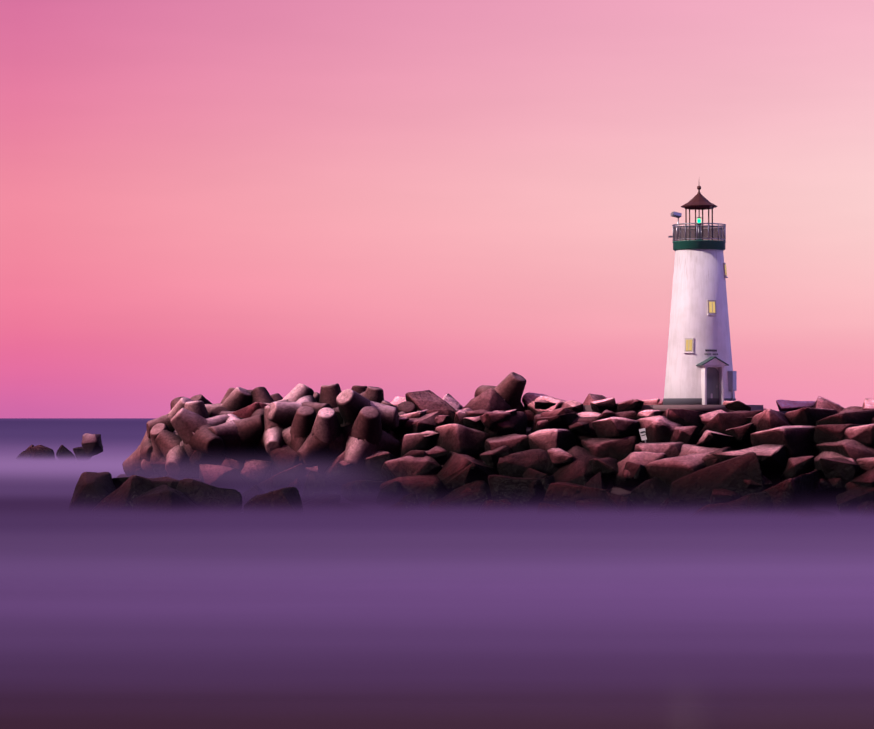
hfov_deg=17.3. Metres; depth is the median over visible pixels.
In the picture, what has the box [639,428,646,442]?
jetty marker sign
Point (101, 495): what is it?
apron rocks
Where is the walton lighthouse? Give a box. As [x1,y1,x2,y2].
[663,186,736,404]
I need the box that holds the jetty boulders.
[117,388,873,524]
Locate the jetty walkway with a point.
(698, 408)
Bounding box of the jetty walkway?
[538,405,788,415]
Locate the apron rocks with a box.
[16,433,302,520]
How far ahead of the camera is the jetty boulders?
152.99 m
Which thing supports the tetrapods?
on the jetty boulders
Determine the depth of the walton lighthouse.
158.08 m
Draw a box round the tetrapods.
[122,372,528,476]
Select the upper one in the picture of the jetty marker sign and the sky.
the sky
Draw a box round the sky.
[0,0,873,417]

